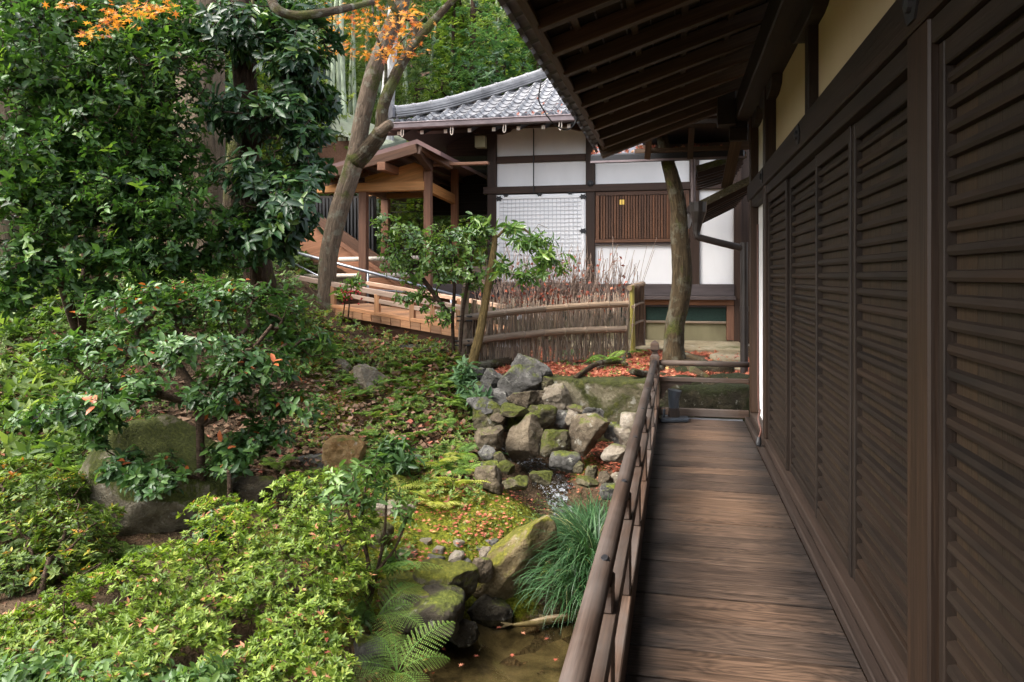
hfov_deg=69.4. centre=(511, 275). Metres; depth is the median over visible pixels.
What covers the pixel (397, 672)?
fern
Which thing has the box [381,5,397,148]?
pale tree
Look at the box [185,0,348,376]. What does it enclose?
broadleaf tree
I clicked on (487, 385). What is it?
rock
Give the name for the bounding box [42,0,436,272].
maple tree
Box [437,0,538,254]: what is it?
forest tree
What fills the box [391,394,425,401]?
fern
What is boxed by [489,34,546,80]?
forest tree
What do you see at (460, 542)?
pebble
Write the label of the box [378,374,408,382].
fern
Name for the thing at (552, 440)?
rock
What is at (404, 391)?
fern
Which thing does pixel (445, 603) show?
rock
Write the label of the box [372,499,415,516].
rock
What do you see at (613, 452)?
rock
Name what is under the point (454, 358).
fern
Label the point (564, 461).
rock
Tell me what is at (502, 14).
forest tree
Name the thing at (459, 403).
fern
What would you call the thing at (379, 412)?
fern
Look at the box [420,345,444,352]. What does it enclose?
rock
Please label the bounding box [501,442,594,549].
stream
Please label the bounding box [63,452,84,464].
fern
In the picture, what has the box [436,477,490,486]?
fern
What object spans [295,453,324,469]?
rock
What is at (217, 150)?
cedar tree
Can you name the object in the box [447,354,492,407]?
bank shrub
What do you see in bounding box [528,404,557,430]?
rock
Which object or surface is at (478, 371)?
rock
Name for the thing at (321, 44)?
bamboo
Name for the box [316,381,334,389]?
fern
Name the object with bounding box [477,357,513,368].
rock
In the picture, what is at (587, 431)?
rock
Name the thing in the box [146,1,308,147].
forest tree
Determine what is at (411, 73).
bamboo
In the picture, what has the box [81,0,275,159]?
forest tree
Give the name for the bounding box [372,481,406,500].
fern
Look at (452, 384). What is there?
fern
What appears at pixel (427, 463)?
fern
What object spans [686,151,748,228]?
passage roof
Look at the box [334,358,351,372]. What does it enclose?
rock
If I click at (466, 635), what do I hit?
rock
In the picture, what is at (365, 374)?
rock
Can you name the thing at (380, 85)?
bamboo
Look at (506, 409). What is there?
rock
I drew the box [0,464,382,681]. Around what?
azalea
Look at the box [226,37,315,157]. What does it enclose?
forest tree
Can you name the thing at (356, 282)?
berry plant
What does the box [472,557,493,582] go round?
rock
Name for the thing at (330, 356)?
fern
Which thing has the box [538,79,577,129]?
loose wire
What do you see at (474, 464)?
fern
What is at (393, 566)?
fern
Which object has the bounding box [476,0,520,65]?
bamboo
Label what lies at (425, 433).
fern
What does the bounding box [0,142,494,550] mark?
hillside undergrowth
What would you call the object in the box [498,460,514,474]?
rock
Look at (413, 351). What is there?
fern
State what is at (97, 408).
spreading shrub
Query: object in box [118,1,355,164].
forest tree
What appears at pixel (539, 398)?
rock
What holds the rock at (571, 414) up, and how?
on the rock at (587, 431)
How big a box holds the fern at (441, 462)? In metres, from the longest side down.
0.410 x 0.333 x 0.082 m
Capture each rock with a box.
[232,475,277,509]
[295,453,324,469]
[322,435,366,473]
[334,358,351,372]
[353,364,385,392]
[353,634,388,669]
[365,519,393,549]
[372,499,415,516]
[378,571,429,606]
[381,584,465,637]
[395,344,417,349]
[412,558,479,601]
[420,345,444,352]
[446,619,479,647]
[467,396,494,413]
[467,594,514,628]
[471,367,484,380]
[472,401,502,433]
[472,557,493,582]
[473,381,492,398]
[473,515,558,599]
[474,425,503,449]
[474,465,503,494]
[478,445,495,460]
[479,546,490,556]
[480,368,502,387]
[481,460,498,467]
[490,412,506,423]
[491,388,508,406]
[493,451,505,463]
[497,364,542,395]
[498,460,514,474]
[499,402,529,416]
[502,475,528,490]
[503,416,524,432]
[505,412,542,460]
[506,390,538,408]
[511,353,552,377]
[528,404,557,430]
[529,470,552,485]
[537,390,544,404]
[540,429,570,456]
[542,376,553,389]
[542,383,571,409]
[549,450,581,472]
[553,410,569,429]
[565,409,577,426]
[566,404,582,413]
[569,412,609,456]
[573,461,584,473]
[576,475,598,487]
[582,407,603,416]
[585,465,597,478]
[598,471,612,483]
[599,482,615,499]
[601,443,625,461]
[604,422,619,443]
[610,472,618,482]
[613,424,630,445]
[620,412,635,428]
[660,372,704,382]
[674,360,734,374]
[697,372,748,378]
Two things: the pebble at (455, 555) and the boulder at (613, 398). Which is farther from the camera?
the boulder at (613, 398)
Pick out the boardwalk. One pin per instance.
(396, 321)
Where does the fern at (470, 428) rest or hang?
on the ground at (524, 610)
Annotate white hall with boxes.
[387,68,748,346]
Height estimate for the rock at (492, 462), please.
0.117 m
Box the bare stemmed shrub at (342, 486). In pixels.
[311,452,416,632]
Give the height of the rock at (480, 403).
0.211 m
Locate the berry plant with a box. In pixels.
[329,272,366,324]
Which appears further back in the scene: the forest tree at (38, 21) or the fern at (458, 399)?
the forest tree at (38, 21)
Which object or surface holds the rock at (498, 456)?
on the ground at (524, 610)
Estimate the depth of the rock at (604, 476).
6.71 m
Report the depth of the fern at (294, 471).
6.73 m
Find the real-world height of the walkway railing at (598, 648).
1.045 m
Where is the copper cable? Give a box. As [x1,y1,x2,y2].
[756,224,761,446]
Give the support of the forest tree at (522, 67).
on the ground at (524, 610)
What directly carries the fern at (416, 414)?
on the ground at (524, 610)
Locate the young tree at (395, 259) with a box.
[369,213,498,355]
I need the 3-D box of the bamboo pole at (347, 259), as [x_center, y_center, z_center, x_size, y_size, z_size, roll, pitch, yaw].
[-2.326,-0.305,13.010,1.541,0.100,0.084,0,0,12]
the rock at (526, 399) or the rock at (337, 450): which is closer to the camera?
the rock at (337, 450)
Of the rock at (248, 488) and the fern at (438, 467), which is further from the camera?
the fern at (438, 467)
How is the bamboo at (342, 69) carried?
on the ground at (524, 610)
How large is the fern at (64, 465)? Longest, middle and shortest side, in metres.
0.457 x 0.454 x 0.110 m
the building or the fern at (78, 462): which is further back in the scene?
the building
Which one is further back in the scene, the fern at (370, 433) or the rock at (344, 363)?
the rock at (344, 363)
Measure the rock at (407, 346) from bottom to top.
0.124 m
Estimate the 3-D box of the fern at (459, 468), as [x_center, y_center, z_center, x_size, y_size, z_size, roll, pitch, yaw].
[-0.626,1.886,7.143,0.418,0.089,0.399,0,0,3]
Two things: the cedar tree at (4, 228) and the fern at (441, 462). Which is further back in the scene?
the cedar tree at (4, 228)
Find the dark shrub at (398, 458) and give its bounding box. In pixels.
[366,434,425,475]
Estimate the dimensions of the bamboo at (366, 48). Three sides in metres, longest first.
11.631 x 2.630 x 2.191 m
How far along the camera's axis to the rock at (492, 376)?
8.63 m
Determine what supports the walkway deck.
on the ground at (524, 610)
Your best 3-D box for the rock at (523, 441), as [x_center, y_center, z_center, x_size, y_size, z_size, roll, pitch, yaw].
[0.138,1.711,7.848,0.414,0.516,0.369,0,0,12]
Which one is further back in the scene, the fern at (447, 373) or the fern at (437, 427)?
the fern at (447, 373)
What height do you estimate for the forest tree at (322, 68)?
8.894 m
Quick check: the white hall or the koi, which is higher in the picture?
the white hall
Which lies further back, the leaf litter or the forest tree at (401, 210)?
the forest tree at (401, 210)
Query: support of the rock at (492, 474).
on the ground at (524, 610)
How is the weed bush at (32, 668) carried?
on the ground at (524, 610)
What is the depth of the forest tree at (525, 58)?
22.16 m
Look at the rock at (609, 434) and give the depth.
7.75 m
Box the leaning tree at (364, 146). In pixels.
[316,0,456,308]
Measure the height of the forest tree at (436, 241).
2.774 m
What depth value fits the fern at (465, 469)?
7.22 m
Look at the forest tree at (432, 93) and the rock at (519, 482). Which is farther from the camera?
the forest tree at (432, 93)
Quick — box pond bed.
[426,610,577,681]
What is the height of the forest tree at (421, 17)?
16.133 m
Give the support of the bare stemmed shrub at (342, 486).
on the ground at (524, 610)
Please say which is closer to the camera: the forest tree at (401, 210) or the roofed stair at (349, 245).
the roofed stair at (349, 245)
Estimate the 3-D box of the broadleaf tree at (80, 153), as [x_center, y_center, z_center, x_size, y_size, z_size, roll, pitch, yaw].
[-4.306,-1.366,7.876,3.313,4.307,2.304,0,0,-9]
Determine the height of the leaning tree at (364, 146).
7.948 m
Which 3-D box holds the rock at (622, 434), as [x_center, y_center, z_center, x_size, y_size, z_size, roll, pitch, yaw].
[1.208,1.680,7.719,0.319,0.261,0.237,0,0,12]
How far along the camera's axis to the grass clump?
5.43 m
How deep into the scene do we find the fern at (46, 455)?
6.63 m
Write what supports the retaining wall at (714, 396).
on the ground at (524, 610)
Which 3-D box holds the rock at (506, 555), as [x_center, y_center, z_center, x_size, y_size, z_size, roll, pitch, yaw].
[0.002,2.201,5.547,0.562,0.801,0.441,0,0,-38]
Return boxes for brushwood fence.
[455,288,634,362]
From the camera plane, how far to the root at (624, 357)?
10.26 m
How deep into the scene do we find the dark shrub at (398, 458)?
6.83 m
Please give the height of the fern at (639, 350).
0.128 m
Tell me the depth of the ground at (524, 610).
6.26 m
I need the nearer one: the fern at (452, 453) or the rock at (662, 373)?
the fern at (452, 453)
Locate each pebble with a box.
[399,547,417,559]
[420,537,431,544]
[427,553,444,559]
[432,545,444,553]
[448,550,464,561]
[453,539,464,547]
[485,538,498,545]
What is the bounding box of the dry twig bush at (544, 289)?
[471,238,656,327]
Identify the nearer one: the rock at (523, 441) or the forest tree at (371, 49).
the rock at (523, 441)
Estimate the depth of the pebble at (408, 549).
5.58 m
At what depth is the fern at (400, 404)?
8.30 m
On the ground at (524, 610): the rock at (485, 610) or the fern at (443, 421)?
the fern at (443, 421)
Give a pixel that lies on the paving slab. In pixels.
(730, 355)
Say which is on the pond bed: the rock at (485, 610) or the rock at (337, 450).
the rock at (485, 610)
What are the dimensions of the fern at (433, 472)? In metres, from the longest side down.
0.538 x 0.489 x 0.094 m
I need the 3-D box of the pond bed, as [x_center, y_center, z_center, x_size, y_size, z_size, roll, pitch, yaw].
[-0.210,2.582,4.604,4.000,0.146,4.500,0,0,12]
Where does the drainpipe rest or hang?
on the ground at (524, 610)
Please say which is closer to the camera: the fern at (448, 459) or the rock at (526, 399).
the fern at (448, 459)
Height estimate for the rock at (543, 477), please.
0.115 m
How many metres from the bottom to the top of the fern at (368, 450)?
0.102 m
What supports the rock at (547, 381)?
on the rock at (557, 395)
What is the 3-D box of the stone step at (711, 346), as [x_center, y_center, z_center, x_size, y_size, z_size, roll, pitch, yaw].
[2.391,1.288,12.289,2.780,0.325,1.530,0,0,12]
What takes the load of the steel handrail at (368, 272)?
on the ground at (524, 610)
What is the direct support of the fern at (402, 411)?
on the ground at (524, 610)
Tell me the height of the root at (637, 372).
0.145 m
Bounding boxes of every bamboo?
[299,0,370,83]
[304,0,356,125]
[304,0,376,140]
[313,1,362,137]
[317,0,385,195]
[318,0,379,140]
[321,0,383,106]
[322,0,369,140]
[329,0,338,135]
[344,0,413,219]
[345,0,398,117]
[346,0,400,112]
[348,0,417,124]
[371,0,434,264]
[397,0,434,215]
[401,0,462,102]
[427,0,469,69]
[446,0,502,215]
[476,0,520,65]
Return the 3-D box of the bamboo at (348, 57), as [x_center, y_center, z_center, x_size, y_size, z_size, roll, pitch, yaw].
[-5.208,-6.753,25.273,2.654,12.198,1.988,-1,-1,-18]
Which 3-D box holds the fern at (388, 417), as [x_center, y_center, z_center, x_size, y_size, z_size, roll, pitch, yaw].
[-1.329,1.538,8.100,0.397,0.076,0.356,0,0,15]
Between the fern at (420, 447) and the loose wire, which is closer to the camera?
the loose wire
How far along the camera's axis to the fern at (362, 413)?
8.08 m
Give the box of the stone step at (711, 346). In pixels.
[566,339,739,352]
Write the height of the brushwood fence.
1.092 m
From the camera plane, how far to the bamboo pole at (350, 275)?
13.09 m
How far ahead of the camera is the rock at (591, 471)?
6.91 m
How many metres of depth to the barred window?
13.11 m
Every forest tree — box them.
[19,4,175,85]
[19,21,111,141]
[53,59,232,139]
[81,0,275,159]
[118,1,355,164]
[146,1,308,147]
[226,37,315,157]
[261,134,409,216]
[268,0,358,150]
[315,39,381,123]
[324,0,431,105]
[346,5,405,123]
[356,0,500,117]
[370,68,475,260]
[377,198,423,254]
[401,1,443,72]
[402,2,501,236]
[404,0,475,239]
[409,218,480,283]
[419,0,508,70]
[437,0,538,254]
[447,217,486,305]
[449,0,519,87]
[453,0,521,85]
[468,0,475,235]
[471,24,539,240]
[477,26,545,217]
[481,1,534,93]
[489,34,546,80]
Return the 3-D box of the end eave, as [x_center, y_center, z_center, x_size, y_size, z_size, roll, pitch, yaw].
[2.141,-1.538,9.717,2.120,0.922,2.400,0,0,12]
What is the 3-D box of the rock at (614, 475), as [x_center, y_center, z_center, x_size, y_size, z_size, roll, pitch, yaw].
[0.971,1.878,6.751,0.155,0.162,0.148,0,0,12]
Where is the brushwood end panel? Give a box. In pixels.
[627,281,645,350]
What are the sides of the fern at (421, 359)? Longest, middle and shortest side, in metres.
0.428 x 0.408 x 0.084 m
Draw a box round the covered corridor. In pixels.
[317,139,489,307]
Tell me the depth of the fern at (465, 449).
7.59 m
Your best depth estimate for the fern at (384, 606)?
4.76 m
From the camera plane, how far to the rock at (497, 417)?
7.95 m
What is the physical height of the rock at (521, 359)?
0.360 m
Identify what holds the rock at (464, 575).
on the ground at (524, 610)
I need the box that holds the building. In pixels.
[314,113,405,164]
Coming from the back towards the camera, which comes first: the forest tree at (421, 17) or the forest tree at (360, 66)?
the forest tree at (421, 17)
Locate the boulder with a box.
[74,414,235,535]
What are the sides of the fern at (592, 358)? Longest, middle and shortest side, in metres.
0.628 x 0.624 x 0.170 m
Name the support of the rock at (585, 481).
on the ground at (524, 610)
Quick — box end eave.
[590,118,748,187]
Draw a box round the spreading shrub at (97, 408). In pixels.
[3,273,338,557]
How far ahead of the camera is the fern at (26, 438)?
6.88 m
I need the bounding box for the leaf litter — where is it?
[0,316,482,533]
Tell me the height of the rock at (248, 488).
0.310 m
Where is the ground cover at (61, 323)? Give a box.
[0,238,649,593]
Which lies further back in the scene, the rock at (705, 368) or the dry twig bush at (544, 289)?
the dry twig bush at (544, 289)
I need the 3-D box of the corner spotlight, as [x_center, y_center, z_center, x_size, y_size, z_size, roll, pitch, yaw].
[1.737,1.379,7.877,0.307,0.338,0.246,0,0,12]
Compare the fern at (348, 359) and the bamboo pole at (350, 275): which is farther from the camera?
the bamboo pole at (350, 275)
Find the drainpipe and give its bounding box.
[689,159,748,372]
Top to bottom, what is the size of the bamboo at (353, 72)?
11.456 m
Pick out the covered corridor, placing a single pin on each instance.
(441, 183)
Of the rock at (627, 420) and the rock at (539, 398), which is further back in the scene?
the rock at (539, 398)
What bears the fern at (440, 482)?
on the ground at (524, 610)
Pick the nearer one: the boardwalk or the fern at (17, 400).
the fern at (17, 400)
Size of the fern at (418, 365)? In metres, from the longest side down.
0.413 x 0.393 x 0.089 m
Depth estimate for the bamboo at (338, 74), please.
19.95 m
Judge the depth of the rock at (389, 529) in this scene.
5.63 m
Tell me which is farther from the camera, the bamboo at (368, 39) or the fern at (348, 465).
the bamboo at (368, 39)
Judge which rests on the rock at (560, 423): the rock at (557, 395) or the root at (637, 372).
the rock at (557, 395)
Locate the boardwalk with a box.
[292,275,509,347]
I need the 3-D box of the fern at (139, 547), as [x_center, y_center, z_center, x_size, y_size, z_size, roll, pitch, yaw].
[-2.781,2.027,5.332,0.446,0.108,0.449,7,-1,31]
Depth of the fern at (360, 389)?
8.52 m
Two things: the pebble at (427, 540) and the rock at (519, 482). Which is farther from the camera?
the rock at (519, 482)
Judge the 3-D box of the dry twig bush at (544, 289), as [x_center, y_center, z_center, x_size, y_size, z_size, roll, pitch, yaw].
[0.788,0.103,11.236,2.824,1.481,0.607,0,0,-1]
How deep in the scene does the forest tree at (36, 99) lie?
15.89 m
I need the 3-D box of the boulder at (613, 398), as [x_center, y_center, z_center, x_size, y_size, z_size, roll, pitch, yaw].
[0.994,1.614,8.662,1.238,0.890,0.418,0,0,12]
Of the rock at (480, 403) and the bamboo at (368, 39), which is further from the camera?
the bamboo at (368, 39)
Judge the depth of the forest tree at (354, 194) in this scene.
21.96 m
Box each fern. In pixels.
[0,397,34,408]
[14,436,47,443]
[14,466,69,479]
[25,449,56,459]
[50,461,82,472]
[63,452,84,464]
[96,541,154,564]
[259,453,298,468]
[284,467,319,476]
[314,553,441,579]
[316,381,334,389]
[320,351,343,358]
[331,457,371,470]
[332,354,364,361]
[332,376,354,382]
[337,386,361,391]
[339,387,381,395]
[343,581,423,642]
[346,384,375,391]
[349,410,372,415]
[350,424,377,434]
[351,620,454,681]
[356,430,381,434]
[363,432,396,442]
[364,449,375,457]
[366,410,392,417]
[369,414,405,419]
[370,404,400,410]
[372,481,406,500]
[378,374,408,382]
[384,410,407,420]
[387,393,427,408]
[388,362,424,371]
[390,474,431,500]
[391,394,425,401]
[392,348,422,356]
[394,388,417,393]
[396,381,424,388]
[397,373,421,379]
[398,478,454,495]
[399,363,429,371]
[403,357,437,361]
[404,413,427,419]
[405,466,446,483]
[408,429,436,437]
[411,491,461,509]
[417,444,443,453]
[417,463,447,469]
[418,357,444,363]
[418,458,438,466]
[419,414,457,429]
[420,411,455,429]
[426,371,453,375]
[426,375,453,387]
[426,456,462,465]
[427,442,466,456]
[428,441,474,460]
[428,465,468,475]
[429,354,462,361]
[429,455,452,465]
[435,396,466,409]
[436,439,478,461]
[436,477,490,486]
[437,397,466,405]
[441,391,461,398]
[445,381,472,387]
[445,458,481,473]
[450,464,474,471]
[455,407,472,419]
[456,423,476,431]
[584,350,624,362]
[608,349,649,354]
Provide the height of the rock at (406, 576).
0.174 m
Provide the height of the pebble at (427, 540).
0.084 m
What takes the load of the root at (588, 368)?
on the boulder at (613, 398)
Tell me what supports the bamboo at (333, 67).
on the ground at (524, 610)
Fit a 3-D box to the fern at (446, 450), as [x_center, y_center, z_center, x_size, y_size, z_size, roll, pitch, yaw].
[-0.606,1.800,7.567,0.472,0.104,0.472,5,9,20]
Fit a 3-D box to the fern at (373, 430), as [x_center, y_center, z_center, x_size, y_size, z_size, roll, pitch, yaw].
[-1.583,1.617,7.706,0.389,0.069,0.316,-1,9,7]
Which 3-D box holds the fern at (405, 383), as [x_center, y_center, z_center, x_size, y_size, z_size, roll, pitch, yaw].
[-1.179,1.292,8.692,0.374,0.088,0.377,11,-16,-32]
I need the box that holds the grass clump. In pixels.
[510,486,610,632]
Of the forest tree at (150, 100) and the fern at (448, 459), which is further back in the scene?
the forest tree at (150, 100)
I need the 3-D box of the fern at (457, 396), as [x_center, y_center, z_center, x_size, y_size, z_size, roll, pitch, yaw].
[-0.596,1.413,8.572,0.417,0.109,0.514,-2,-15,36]
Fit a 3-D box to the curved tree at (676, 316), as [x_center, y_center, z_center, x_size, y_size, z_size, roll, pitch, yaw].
[2.240,-0.277,9.507,0.757,3.150,2.119,0,0,19]
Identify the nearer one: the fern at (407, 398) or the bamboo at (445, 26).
the fern at (407, 398)
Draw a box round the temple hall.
[498,0,1023,681]
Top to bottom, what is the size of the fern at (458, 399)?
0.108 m
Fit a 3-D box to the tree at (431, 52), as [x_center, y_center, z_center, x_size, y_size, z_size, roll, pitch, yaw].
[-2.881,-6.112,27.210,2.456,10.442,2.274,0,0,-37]
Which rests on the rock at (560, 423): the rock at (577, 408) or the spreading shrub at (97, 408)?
the rock at (577, 408)
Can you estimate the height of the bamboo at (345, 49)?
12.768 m
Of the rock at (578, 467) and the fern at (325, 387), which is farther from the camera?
the fern at (325, 387)
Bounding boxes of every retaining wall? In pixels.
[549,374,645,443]
[660,382,753,440]
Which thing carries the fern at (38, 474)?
on the ground at (524, 610)
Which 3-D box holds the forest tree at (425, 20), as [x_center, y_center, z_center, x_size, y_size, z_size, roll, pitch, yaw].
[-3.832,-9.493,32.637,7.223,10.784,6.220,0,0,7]
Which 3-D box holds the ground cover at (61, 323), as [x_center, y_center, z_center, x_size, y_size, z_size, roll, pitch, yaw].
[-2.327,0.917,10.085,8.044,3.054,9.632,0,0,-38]
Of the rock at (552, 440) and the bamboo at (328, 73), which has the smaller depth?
the rock at (552, 440)
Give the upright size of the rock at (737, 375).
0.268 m
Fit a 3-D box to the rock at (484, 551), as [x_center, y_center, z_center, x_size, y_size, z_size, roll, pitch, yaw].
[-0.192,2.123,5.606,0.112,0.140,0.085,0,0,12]
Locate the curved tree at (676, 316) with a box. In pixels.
[657,135,710,377]
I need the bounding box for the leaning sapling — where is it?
[464,211,575,365]
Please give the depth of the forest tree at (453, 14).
24.82 m
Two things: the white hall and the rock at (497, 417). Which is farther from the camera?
the white hall
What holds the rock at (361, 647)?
in the pond water
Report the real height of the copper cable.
1.967 m
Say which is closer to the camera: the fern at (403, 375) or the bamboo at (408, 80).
the fern at (403, 375)
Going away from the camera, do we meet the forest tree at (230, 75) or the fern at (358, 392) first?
the fern at (358, 392)
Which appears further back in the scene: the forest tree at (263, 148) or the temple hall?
the forest tree at (263, 148)
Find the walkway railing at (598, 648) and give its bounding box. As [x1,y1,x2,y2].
[559,340,748,681]
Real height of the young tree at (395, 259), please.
1.801 m
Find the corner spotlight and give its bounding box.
[660,389,689,422]
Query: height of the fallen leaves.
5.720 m
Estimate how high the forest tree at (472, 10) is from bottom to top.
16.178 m
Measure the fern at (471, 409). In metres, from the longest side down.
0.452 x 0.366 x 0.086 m
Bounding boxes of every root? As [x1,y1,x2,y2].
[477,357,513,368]
[573,359,627,377]
[596,352,631,370]
[629,365,663,376]
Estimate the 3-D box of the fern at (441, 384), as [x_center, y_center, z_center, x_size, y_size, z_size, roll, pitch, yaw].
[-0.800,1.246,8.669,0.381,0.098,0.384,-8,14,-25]
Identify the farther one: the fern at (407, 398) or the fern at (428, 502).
the fern at (407, 398)
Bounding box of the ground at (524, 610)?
[0,0,867,681]
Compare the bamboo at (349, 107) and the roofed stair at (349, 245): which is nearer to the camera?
the roofed stair at (349, 245)
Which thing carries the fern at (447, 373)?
on the ground at (524, 610)
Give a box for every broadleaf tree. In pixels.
[0,0,263,342]
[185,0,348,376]
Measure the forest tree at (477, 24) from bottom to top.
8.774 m
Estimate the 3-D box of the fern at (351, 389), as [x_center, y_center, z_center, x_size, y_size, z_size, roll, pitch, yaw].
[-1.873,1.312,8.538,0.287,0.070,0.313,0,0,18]
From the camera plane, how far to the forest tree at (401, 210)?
20.93 m
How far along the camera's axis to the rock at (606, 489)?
6.45 m
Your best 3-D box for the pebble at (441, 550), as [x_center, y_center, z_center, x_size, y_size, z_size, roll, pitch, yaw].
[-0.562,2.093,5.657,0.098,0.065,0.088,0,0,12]
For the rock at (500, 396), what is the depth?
8.41 m
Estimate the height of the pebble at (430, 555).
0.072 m
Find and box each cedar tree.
[0,1,21,265]
[173,0,224,269]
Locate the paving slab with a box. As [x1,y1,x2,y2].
[709,351,739,370]
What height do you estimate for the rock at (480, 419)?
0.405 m
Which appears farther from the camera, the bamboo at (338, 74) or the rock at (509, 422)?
the bamboo at (338, 74)
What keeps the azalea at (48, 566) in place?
on the ground at (524, 610)
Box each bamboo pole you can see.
[301,273,409,277]
[338,256,418,261]
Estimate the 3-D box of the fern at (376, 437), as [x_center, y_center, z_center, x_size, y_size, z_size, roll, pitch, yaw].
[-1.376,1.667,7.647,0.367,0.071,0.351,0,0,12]
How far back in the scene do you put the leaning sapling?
9.08 m
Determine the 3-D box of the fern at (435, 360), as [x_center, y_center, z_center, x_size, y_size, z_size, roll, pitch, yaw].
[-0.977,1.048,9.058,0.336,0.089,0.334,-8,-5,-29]
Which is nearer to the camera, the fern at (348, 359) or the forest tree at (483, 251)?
the fern at (348, 359)
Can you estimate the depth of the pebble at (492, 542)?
5.87 m
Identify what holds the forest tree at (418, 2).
on the ground at (524, 610)
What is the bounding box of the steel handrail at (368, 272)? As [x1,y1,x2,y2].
[282,252,469,311]
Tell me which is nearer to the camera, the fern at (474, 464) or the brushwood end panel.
the fern at (474, 464)
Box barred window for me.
[596,190,688,238]
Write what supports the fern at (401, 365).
on the ground at (524, 610)
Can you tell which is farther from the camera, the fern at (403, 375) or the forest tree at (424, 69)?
the forest tree at (424, 69)
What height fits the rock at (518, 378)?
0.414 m
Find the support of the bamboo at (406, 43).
on the ground at (524, 610)
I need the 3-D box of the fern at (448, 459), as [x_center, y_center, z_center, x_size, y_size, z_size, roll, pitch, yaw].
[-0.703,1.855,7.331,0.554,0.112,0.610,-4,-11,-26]
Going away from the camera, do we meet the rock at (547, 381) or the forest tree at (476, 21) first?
the rock at (547, 381)
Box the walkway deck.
[625,417,866,681]
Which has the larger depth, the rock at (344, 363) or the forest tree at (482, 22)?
the forest tree at (482, 22)
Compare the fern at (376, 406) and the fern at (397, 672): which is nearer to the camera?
the fern at (397, 672)
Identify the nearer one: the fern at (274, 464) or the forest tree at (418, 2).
the fern at (274, 464)
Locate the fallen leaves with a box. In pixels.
[30,97,748,681]
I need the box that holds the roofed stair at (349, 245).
[293,196,434,308]
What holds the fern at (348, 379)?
on the ground at (524, 610)
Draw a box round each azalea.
[0,454,133,601]
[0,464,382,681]
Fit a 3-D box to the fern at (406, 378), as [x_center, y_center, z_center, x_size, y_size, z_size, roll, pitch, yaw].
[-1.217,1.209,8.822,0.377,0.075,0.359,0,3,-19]
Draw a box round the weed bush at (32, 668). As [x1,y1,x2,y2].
[0,638,243,681]

